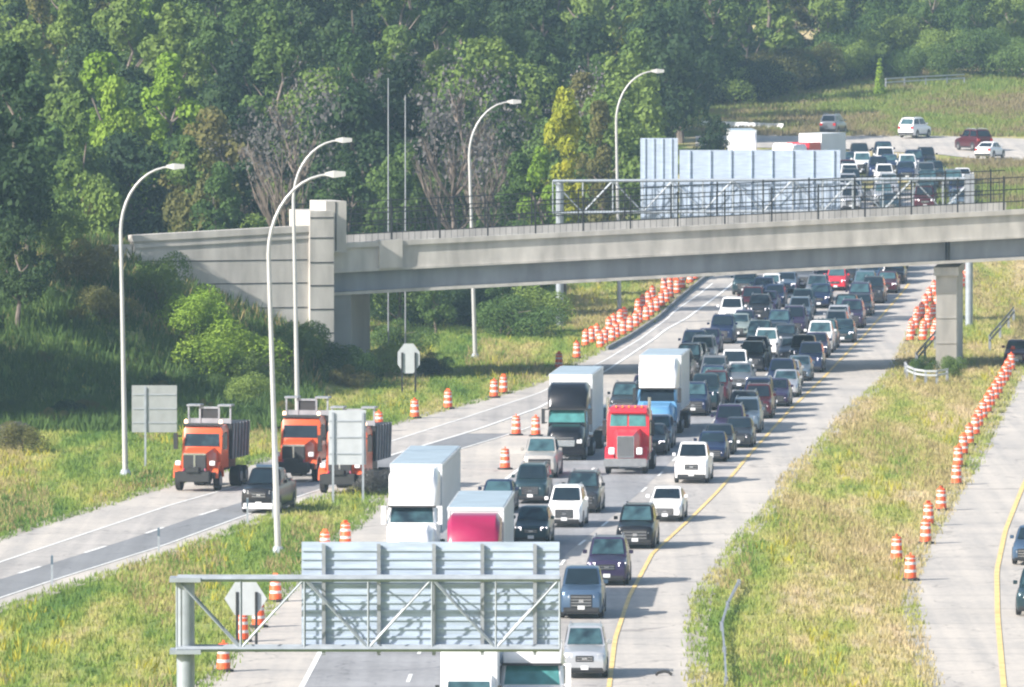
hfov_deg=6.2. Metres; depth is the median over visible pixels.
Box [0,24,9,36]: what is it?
tree
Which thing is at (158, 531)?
delineator
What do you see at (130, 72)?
tree
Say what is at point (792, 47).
bush
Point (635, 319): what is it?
traffic drum
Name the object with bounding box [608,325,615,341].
traffic drum
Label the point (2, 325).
tree
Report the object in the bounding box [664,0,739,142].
tree
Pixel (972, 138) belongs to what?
suv
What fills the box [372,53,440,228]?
tree
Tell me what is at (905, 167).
sedan
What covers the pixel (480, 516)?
semi truck
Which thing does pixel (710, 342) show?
minivan
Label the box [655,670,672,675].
tyre scrap
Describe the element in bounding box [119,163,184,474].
street lamp
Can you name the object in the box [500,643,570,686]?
semi truck
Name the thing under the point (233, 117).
tree
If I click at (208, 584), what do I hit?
goldenrod
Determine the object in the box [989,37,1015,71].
bush
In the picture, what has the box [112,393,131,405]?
bush
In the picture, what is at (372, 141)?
tree
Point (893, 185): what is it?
suv
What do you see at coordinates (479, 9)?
tree
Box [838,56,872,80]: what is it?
bush
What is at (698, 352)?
suv
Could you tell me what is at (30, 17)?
tree
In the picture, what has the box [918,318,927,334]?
traffic drum
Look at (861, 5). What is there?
tree
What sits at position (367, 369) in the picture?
bush
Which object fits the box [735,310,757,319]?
sedan
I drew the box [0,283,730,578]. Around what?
ramp lane
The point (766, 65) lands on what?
bush
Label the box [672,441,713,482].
suv
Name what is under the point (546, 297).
bush
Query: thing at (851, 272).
hatchback
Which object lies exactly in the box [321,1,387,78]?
tree
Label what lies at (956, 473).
traffic drum
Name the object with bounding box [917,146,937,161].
suv
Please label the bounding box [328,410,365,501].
road sign
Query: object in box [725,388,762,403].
suv
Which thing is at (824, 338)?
sedan
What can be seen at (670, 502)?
sedan
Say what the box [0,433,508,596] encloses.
ramp asphalt lane
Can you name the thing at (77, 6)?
tree
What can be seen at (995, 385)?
traffic drum
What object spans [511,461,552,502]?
suv
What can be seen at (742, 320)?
sedan
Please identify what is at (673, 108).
tree
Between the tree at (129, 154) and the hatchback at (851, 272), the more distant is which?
the hatchback at (851, 272)
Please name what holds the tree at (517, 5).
on the ground at (690, 144)
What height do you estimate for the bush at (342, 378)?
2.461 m
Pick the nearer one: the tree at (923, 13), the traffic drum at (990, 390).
the traffic drum at (990, 390)
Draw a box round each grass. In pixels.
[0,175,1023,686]
[668,68,1023,209]
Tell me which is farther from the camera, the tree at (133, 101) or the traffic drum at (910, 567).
the tree at (133, 101)
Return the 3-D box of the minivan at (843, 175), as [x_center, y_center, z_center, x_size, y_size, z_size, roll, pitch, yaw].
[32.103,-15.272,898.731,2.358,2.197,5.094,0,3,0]
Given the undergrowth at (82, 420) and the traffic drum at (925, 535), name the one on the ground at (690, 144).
the undergrowth at (82, 420)
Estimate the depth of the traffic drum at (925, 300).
759.99 m
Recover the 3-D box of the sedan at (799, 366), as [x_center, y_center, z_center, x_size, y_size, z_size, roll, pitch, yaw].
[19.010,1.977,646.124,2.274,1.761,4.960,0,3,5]
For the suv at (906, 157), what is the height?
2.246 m
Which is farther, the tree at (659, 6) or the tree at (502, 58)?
the tree at (659, 6)
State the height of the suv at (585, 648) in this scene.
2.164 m
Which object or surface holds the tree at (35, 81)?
on the ground at (690, 144)
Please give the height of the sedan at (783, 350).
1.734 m
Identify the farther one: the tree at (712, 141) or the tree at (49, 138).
the tree at (712, 141)
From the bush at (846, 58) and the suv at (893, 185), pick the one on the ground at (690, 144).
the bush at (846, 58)
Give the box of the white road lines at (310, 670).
[0,282,805,686]
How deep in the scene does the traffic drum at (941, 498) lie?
506.49 m
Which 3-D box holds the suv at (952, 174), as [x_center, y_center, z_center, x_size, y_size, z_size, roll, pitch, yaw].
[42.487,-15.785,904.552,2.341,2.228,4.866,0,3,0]
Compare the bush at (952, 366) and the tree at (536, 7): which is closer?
the bush at (952, 366)
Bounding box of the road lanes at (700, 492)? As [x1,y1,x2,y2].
[304,274,915,686]
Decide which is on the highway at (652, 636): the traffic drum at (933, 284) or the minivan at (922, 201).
the minivan at (922, 201)
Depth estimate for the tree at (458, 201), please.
795.95 m
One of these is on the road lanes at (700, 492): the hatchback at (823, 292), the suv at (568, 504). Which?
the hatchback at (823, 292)
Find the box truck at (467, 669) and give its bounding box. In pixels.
[435,652,501,686]
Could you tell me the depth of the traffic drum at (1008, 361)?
657.67 m
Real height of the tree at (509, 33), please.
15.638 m
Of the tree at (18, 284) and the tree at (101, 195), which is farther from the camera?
the tree at (101, 195)
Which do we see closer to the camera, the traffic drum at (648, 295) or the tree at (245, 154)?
the traffic drum at (648, 295)
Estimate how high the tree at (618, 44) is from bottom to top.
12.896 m
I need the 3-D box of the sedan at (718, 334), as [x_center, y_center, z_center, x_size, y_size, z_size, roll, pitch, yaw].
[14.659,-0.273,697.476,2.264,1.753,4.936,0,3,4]
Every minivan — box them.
[691,333,718,354]
[739,375,776,409]
[784,304,808,333]
[840,163,861,171]
[840,172,855,182]
[873,146,896,155]
[904,149,926,162]
[914,180,938,198]
[914,186,935,205]
[917,169,938,189]
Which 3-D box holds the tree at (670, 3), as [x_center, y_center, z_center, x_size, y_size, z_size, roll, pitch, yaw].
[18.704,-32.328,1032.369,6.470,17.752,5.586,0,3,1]
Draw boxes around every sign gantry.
[169,542,560,686]
[552,138,973,325]
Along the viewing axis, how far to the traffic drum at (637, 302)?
754.50 m
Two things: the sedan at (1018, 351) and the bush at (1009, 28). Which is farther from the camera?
the bush at (1009, 28)
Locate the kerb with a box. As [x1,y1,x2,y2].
[606,276,708,349]
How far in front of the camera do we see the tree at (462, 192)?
818.57 m
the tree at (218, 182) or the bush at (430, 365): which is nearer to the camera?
the bush at (430, 365)
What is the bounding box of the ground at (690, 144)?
[0,0,1023,686]
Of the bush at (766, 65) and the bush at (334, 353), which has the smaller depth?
the bush at (334, 353)
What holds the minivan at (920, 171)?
on the highway at (652, 636)
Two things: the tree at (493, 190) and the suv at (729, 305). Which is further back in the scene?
the tree at (493, 190)
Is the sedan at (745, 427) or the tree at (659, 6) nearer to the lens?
the sedan at (745, 427)
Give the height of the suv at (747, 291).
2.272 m
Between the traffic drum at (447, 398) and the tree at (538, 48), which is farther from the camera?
the tree at (538, 48)
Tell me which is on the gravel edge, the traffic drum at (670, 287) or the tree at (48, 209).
the traffic drum at (670, 287)
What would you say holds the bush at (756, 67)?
on the ground at (690, 144)
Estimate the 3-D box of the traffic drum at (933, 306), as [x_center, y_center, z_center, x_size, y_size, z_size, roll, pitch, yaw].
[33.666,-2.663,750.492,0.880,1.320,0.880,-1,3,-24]
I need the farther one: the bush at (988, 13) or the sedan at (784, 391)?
the bush at (988, 13)
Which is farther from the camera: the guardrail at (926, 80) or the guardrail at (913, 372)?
the guardrail at (926, 80)
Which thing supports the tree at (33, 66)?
on the ground at (690, 144)
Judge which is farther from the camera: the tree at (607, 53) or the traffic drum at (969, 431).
the tree at (607, 53)
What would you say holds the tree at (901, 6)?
on the ground at (690, 144)
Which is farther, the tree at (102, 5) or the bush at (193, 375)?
the tree at (102, 5)
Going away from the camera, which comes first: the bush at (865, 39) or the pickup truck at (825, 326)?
the pickup truck at (825, 326)
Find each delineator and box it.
[51,555,52,584]
[157,527,159,553]
[246,498,248,522]
[272,491,273,517]
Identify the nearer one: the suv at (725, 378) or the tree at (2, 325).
the tree at (2, 325)
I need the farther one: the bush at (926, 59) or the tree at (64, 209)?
the bush at (926, 59)
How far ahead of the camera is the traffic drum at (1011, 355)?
667.86 m
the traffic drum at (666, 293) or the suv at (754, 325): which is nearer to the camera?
the suv at (754, 325)
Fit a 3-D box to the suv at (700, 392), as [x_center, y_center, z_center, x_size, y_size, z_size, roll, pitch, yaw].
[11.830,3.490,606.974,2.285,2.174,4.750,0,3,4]
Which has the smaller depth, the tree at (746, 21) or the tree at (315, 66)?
the tree at (315, 66)
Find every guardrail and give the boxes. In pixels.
[720,579,740,686]
[885,74,964,87]
[904,362,947,383]
[915,330,935,359]
[988,306,1014,349]
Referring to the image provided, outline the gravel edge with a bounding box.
[0,277,1022,686]
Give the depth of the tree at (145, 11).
902.31 m
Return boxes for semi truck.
[381,446,460,541]
[447,491,514,541]
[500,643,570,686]
[541,366,603,459]
[602,397,655,472]
[633,348,690,432]
[726,128,756,149]
[772,132,845,159]
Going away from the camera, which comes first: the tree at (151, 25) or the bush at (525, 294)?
the bush at (525, 294)
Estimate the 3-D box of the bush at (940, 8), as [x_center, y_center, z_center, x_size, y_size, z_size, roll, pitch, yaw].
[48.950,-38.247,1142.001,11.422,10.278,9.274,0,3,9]
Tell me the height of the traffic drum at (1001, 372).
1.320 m
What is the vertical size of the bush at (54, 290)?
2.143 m
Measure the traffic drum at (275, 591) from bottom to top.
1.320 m
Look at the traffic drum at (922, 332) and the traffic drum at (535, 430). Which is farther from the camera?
the traffic drum at (922, 332)
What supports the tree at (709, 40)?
on the ground at (690, 144)
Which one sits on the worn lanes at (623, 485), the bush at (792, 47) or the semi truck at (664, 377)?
the semi truck at (664, 377)
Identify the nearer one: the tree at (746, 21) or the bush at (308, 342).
the bush at (308, 342)
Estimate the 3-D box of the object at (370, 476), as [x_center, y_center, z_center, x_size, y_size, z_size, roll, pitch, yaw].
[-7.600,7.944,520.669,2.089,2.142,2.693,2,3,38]
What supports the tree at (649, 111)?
on the ground at (690, 144)
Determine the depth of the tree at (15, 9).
901.89 m
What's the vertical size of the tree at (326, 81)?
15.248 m
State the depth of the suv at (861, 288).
761.12 m
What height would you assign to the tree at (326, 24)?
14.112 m
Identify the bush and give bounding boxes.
[0,420,50,453]
[0,421,30,448]
[33,209,90,255]
[36,407,69,420]
[43,237,117,285]
[43,282,78,306]
[52,399,89,414]
[76,284,140,326]
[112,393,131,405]
[124,250,192,309]
[145,372,175,384]
[148,380,178,393]
[150,282,234,339]
[167,318,293,377]
[176,369,209,386]
[195,399,213,411]
[208,372,235,388]
[216,406,234,417]
[219,348,291,388]
[223,371,282,403]
[225,404,248,417]
[235,405,265,418]
[258,389,293,407]
[273,320,331,363]
[276,400,294,410]
[310,341,368,380]
[328,364,373,389]
[338,347,383,382]
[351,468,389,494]
[364,340,402,378]
[370,293,413,323]
[370,293,423,321]
[370,317,440,353]
[385,291,451,326]
[416,352,454,375]
[426,288,508,324]
[437,293,479,326]
[459,287,521,327]
[476,294,567,337]
[493,285,577,332]
[500,287,537,309]
[708,60,767,104]
[714,58,773,103]
[721,62,772,103]
[722,57,780,99]
[742,51,781,66]
[748,58,798,97]
[749,45,822,87]
[757,46,820,93]
[773,45,827,85]
[773,48,820,91]
[789,37,813,48]
[792,49,834,87]
[794,46,826,86]
[798,41,844,88]
[799,49,845,86]
[805,39,849,62]
[808,8,887,50]
[809,31,857,53]
[812,0,868,34]
[817,45,854,80]
[833,40,876,79]
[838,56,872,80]
[841,36,879,50]
[845,9,912,52]
[848,29,890,52]
[855,44,897,75]
[863,0,939,27]
[864,48,905,80]
[871,13,939,53]
[878,13,951,63]
[884,45,923,79]
[885,0,958,13]
[896,42,950,78]
[909,355,940,372]
[915,27,972,72]
[932,52,965,71]
[938,26,1012,75]
[939,355,968,377]
[942,0,996,12]
[943,1,989,22]
[950,11,1001,27]
[952,5,1012,28]
[952,26,1022,74]
[984,35,1023,80]
[988,18,1023,49]
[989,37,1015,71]
[996,9,1022,22]
[1008,1,1023,11]
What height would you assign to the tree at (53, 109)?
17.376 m
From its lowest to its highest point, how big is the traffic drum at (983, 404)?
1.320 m
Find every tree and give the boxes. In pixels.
[0,0,8,31]
[0,0,80,32]
[0,19,78,93]
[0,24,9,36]
[0,41,52,239]
[0,58,44,117]
[0,99,57,243]
[0,146,61,251]
[0,214,56,330]
[0,304,4,330]
[1,0,48,42]
[1,121,86,209]
[9,72,64,148]
[26,0,68,71]
[34,201,72,233]
[37,91,89,202]
[40,0,101,74]
[41,84,73,105]
[45,2,86,81]
[46,0,139,55]
[48,90,89,215]
[49,144,148,234]
[55,28,153,108]
[57,170,122,238]
[69,196,118,238]
[72,50,141,150]
[73,0,161,109]
[80,65,189,134]
[82,0,111,27]
[83,0,142,57]
[87,74,150,197]
[90,80,169,211]
[91,130,182,239]
[100,0,156,69]
[128,114,160,211]
[137,1,208,132]
[138,0,164,19]
[139,51,205,212]
[141,0,223,71]
[150,42,215,83]
[150,133,211,229]
[156,105,270,213]
[161,146,244,231]
[165,134,211,232]
[183,0,249,43]
[183,15,243,99]
[189,161,244,230]
[191,0,251,79]
[192,39,293,152]
[196,86,244,145]
[199,0,289,45]
[204,121,287,217]
[211,0,272,94]
[211,100,284,180]
[218,157,288,226]
[222,9,285,94]
[224,213,267,229]
[237,60,358,226]
[239,9,314,187]
[248,175,299,222]
[260,64,363,199]
[267,45,323,124]
[272,16,322,170]
[280,0,351,46]
[283,0,327,67]
[294,80,424,231]
[299,170,332,208]
[308,179,372,232]
[313,0,342,59]
[315,0,378,101]
[316,98,399,183]
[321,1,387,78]
[324,149,377,294]
[326,0,382,55]
[332,32,373,164]
[359,43,440,130]
[360,149,442,232]
[365,44,427,99]
[371,0,441,96]
[372,39,426,136]
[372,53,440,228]
[372,291,436,330]
[374,170,419,231]
[377,142,432,225]
[383,0,458,72]
[384,0,433,74]
[406,47,526,229]
[408,0,474,111]
[410,49,483,174]
[416,84,492,189]
[416,289,457,332]
[423,1,466,60]
[424,35,558,187]
[428,177,483,228]
[443,0,477,51]
[448,0,497,41]
[457,96,540,227]
[460,168,500,222]
[462,187,508,227]
[463,1,536,49]
[466,11,542,113]
[479,0,519,82]
[479,79,529,226]
[479,286,519,333]
[484,67,533,182]
[493,117,591,222]
[494,151,548,288]
[501,0,535,74]
[515,0,566,55]
[515,36,561,180]
[517,145,565,298]
[520,52,572,144]
[531,9,573,68]
[533,86,587,293]
[545,61,605,144]
[548,0,574,44]
[548,37,577,63]
[553,0,574,42]
[558,0,620,55]
[560,12,626,98]
[563,71,594,177]
[566,0,615,53]
[566,92,639,220]
[568,51,669,163]
[574,51,617,76]
[574,99,622,283]
[574,100,665,219]
[588,53,611,91]
[596,0,622,26]
[596,0,631,37]
[605,27,634,55]
[610,28,664,176]
[617,0,668,41]
[617,15,635,55]
[621,6,709,132]
[623,73,680,137]
[628,0,653,21]
[630,20,692,132]
[657,0,712,44]
[660,0,708,14]
[664,0,705,119]
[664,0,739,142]
[691,114,729,149]
[697,0,745,100]
[701,0,746,46]
[703,0,757,49]
[722,0,773,58]
[751,0,803,53]
[753,0,783,45]
[756,0,813,35]
[778,0,849,32]
[782,0,817,44]
[809,0,847,42]
[834,0,865,11]
[844,0,867,32]
[856,0,912,29]
[873,58,885,95]
[907,0,952,36]
[943,0,995,67]
[987,0,1023,38]
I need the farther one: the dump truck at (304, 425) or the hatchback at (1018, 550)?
the dump truck at (304, 425)
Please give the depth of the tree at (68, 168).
711.31 m
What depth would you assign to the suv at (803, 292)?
755.07 m
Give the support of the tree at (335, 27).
on the ground at (690, 144)
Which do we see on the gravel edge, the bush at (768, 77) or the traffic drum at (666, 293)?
the traffic drum at (666, 293)
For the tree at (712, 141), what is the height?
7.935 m
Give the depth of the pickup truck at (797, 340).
673.35 m
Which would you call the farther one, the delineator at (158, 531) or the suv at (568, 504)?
the suv at (568, 504)
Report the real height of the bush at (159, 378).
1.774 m
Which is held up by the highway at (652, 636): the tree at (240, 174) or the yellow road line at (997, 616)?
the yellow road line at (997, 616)
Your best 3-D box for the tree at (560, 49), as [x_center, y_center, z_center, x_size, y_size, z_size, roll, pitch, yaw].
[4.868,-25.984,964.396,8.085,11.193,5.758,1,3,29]
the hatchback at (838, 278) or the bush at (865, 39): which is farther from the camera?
the bush at (865, 39)
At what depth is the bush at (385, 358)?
655.10 m
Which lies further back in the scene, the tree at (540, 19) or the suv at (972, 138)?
the tree at (540, 19)
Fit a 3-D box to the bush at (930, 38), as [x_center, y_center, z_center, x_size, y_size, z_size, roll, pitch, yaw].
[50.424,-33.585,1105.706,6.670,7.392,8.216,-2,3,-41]
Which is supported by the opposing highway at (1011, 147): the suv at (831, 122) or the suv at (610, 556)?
the suv at (831, 122)
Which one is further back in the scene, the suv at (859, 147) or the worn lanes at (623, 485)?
the suv at (859, 147)
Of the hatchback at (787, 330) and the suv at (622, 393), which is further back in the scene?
the hatchback at (787, 330)
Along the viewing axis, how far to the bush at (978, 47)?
1101.09 m
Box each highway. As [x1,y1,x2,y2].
[212,190,936,686]
[695,134,1023,159]
[918,375,1023,686]
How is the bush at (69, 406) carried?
on the ground at (690, 144)
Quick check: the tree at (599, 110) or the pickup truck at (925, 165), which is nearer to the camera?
the tree at (599, 110)
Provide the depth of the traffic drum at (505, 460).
545.03 m
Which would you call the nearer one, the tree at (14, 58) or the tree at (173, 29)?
the tree at (14, 58)
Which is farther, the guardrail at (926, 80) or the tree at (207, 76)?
the guardrail at (926, 80)
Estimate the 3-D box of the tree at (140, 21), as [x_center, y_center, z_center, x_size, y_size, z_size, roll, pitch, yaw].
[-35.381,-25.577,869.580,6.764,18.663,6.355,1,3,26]
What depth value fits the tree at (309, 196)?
796.98 m
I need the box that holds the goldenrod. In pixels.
[0,186,1023,686]
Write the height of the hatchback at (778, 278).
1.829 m
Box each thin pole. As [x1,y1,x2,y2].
[388,78,388,343]
[405,95,405,343]
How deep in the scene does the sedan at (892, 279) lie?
780.70 m
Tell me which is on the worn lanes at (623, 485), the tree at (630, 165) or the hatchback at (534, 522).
the hatchback at (534, 522)
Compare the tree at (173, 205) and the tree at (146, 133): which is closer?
the tree at (173, 205)
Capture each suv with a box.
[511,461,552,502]
[545,482,588,526]
[561,621,611,676]
[562,468,604,511]
[583,533,632,583]
[589,403,616,438]
[607,380,638,404]
[614,500,659,547]
[678,328,706,342]
[678,342,705,371]
[680,380,711,415]
[696,353,731,372]
[701,363,726,372]
[705,368,732,402]
[707,313,737,342]
[711,402,748,422]
[717,295,746,313]
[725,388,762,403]
[731,274,758,294]
[734,395,764,432]
[738,285,764,309]
[740,334,772,366]
[742,339,768,370]
[744,318,772,337]
[745,292,773,318]
[746,382,775,417]
[755,326,781,357]
[764,308,794,323]
[764,357,798,377]
[785,295,813,323]
[789,287,816,312]
[795,340,826,371]
[796,270,817,285]
[803,273,830,287]
[817,318,840,347]
[819,113,846,132]
[821,308,850,318]
[823,303,852,318]
[840,159,858,166]
[840,186,862,208]
[841,167,862,176]
[841,297,866,327]
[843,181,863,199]
[845,281,874,298]
[848,142,871,151]
[850,151,869,171]
[856,267,883,275]
[863,275,887,302]
[871,181,895,205]
[872,163,895,183]
[878,172,898,193]
[895,153,918,167]
[898,116,930,137]
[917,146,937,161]
[941,168,963,188]
[947,180,963,195]
[948,188,963,203]
[955,128,992,149]
[1013,569,1023,614]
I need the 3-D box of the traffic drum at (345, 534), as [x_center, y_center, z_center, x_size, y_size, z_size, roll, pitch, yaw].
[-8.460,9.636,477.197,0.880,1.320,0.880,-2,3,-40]
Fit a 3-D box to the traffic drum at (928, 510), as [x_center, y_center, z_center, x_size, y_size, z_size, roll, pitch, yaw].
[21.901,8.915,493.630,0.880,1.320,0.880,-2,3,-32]
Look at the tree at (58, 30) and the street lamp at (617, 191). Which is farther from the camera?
the tree at (58, 30)
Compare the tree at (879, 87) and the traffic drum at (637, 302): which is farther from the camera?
the tree at (879, 87)
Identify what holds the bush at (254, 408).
on the ground at (690, 144)
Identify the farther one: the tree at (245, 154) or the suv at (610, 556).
the tree at (245, 154)
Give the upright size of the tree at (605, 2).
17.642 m
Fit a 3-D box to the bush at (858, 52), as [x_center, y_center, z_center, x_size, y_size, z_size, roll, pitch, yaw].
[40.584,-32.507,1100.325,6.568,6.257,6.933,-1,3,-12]
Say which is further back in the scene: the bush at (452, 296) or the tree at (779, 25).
the tree at (779, 25)
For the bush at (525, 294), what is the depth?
739.81 m
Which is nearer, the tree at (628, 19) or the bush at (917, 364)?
the bush at (917, 364)
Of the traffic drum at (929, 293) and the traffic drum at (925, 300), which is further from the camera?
the traffic drum at (929, 293)
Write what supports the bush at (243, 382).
on the ground at (690, 144)
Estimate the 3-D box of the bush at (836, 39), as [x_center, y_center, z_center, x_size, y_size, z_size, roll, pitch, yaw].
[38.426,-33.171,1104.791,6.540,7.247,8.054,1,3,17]
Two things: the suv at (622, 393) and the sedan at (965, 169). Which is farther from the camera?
the sedan at (965, 169)
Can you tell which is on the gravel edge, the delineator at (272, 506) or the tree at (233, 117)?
the delineator at (272, 506)
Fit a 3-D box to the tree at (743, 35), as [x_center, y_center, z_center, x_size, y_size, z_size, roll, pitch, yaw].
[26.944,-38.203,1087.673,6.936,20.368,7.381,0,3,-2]
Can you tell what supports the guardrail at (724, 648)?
on the ground at (690, 144)
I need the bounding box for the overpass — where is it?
[111,169,1023,368]
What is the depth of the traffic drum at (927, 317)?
733.54 m
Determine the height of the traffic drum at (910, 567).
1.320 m
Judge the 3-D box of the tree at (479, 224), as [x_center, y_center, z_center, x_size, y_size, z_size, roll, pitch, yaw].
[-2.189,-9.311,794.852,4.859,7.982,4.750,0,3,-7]
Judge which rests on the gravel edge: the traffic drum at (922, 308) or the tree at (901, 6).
the traffic drum at (922, 308)
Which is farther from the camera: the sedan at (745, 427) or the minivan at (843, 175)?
the minivan at (843, 175)
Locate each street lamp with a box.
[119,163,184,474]
[266,171,345,552]
[292,137,351,409]
[468,99,520,357]
[615,69,663,310]
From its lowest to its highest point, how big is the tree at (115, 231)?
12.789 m
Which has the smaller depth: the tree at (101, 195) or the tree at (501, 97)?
the tree at (101, 195)
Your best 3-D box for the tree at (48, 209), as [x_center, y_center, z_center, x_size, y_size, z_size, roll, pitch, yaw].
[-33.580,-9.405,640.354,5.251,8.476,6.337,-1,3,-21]
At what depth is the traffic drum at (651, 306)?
752.45 m
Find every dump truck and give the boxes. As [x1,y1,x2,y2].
[173,404,249,490]
[277,396,330,480]
[318,406,391,492]
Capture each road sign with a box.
[132,385,176,465]
[224,582,266,643]
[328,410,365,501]
[398,344,419,392]
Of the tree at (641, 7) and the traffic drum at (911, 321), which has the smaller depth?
the traffic drum at (911, 321)
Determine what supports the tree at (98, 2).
on the ground at (690, 144)
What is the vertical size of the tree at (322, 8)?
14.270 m
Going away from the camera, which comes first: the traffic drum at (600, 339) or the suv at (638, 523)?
the suv at (638, 523)
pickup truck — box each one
[241,464,296,511]
[521,436,562,477]
[561,565,607,617]
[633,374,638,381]
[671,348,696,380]
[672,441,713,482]
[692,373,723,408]
[723,349,751,364]
[787,334,815,355]
[804,320,836,352]
[831,294,857,304]
[850,270,875,281]
[866,156,889,177]
[871,141,894,155]
[914,162,937,180]
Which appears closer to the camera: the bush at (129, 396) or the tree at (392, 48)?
the bush at (129, 396)
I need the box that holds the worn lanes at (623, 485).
[305,389,743,686]
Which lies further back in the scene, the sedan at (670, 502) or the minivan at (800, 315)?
the minivan at (800, 315)
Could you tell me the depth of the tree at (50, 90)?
817.00 m
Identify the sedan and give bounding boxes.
[478,479,518,508]
[646,486,687,520]
[652,423,670,453]
[694,431,730,460]
[700,328,723,352]
[700,423,737,453]
[726,417,756,446]
[728,363,756,385]
[733,313,753,334]
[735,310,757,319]
[750,277,776,288]
[765,290,780,308]
[769,369,802,396]
[772,322,786,327]
[772,378,793,405]
[776,337,792,357]
[778,272,799,290]
[789,355,814,380]
[794,359,803,383]
[807,332,831,357]
[817,270,827,274]
[836,319,857,341]
[846,152,853,158]
[856,294,874,315]
[878,193,898,206]
[878,271,900,292]
[881,154,897,169]
[895,161,916,176]
[955,168,973,176]
[975,141,1004,158]
[1002,339,1023,361]
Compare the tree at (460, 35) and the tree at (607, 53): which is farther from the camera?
the tree at (607, 53)
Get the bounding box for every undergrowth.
[0,231,330,432]
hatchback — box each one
[514,505,554,541]
[652,414,676,447]
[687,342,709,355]
[763,273,783,283]
[765,284,787,306]
[776,324,800,339]
[811,283,833,307]
[824,269,849,289]
[847,268,859,280]
[884,266,907,283]
[927,161,945,176]
[1010,525,1023,563]
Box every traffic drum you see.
[213,640,233,671]
[239,615,251,641]
[249,604,267,627]
[266,573,282,601]
[320,529,329,541]
[340,520,350,541]
[375,410,382,421]
[408,398,421,417]
[441,389,454,408]
[488,378,500,397]
[498,446,512,469]
[499,374,508,393]
[509,414,522,435]
[529,415,542,435]
[555,351,562,367]
[571,340,582,358]
[581,329,588,346]
[588,326,596,343]
[594,323,599,339]
[597,331,605,348]
[602,327,608,344]
[605,317,611,332]
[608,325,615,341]
[610,313,616,324]
[613,322,620,338]
[617,309,622,324]
[620,319,626,335]
[622,307,627,322]
[626,315,633,331]
[633,311,638,327]
[634,298,642,314]
[636,307,644,323]
[639,294,645,308]
[643,304,649,320]
[645,290,651,304]
[648,300,655,316]
[649,285,655,299]
[653,296,661,311]
[658,291,666,306]
[660,278,666,290]
[663,287,671,302]
[667,278,673,286]
[667,282,673,297]
[674,278,680,293]
[679,277,685,288]
[686,277,692,283]
[889,534,905,560]
[901,553,919,580]
[905,324,913,340]
[906,318,916,335]
[913,313,918,329]
[914,306,920,321]
[917,517,933,543]
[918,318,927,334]
[918,324,926,340]
[919,302,924,317]
[920,500,935,525]
[922,294,928,308]
[924,313,930,329]
[926,286,933,302]
[926,308,932,322]
[929,324,935,340]
[930,302,935,317]
[931,280,935,295]
[934,486,948,510]
[951,461,963,484]
[953,444,965,466]
[959,433,969,454]
[965,423,976,444]
[971,414,980,435]
[975,406,984,427]
[979,399,988,418]
[984,393,992,412]
[987,387,995,406]
[991,380,998,398]
[995,375,1002,394]
[998,369,1007,387]
[1002,363,1008,380]
[1004,358,1012,376]
[1008,352,1016,370]
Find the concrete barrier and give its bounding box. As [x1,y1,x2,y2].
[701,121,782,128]
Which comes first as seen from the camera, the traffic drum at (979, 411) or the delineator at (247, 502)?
the delineator at (247, 502)
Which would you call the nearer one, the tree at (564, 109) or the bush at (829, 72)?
the tree at (564, 109)
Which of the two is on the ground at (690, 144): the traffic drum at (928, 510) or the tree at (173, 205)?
the tree at (173, 205)
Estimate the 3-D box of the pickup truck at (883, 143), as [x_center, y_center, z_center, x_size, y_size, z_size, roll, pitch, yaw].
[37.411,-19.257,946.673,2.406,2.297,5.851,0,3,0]
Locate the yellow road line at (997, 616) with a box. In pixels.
[607,283,1023,686]
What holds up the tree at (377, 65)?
on the ground at (690, 144)
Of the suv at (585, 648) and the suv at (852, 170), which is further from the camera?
the suv at (852, 170)
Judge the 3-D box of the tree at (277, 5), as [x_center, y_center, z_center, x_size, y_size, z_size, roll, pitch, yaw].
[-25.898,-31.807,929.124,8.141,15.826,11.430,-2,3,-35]
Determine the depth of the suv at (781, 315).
721.30 m
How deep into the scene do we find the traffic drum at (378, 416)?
586.92 m
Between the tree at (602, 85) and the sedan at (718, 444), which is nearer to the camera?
the sedan at (718, 444)
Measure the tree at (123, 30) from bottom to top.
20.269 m
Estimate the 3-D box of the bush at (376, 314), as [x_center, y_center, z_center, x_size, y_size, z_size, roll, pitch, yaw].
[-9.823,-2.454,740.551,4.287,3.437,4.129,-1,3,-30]
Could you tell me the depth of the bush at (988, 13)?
1131.08 m
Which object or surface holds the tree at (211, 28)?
on the ground at (690, 144)
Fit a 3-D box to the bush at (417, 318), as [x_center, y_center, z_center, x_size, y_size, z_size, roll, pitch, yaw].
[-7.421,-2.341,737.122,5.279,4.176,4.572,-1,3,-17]
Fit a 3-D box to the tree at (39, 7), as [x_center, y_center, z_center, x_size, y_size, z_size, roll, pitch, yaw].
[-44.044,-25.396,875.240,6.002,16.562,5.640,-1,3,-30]

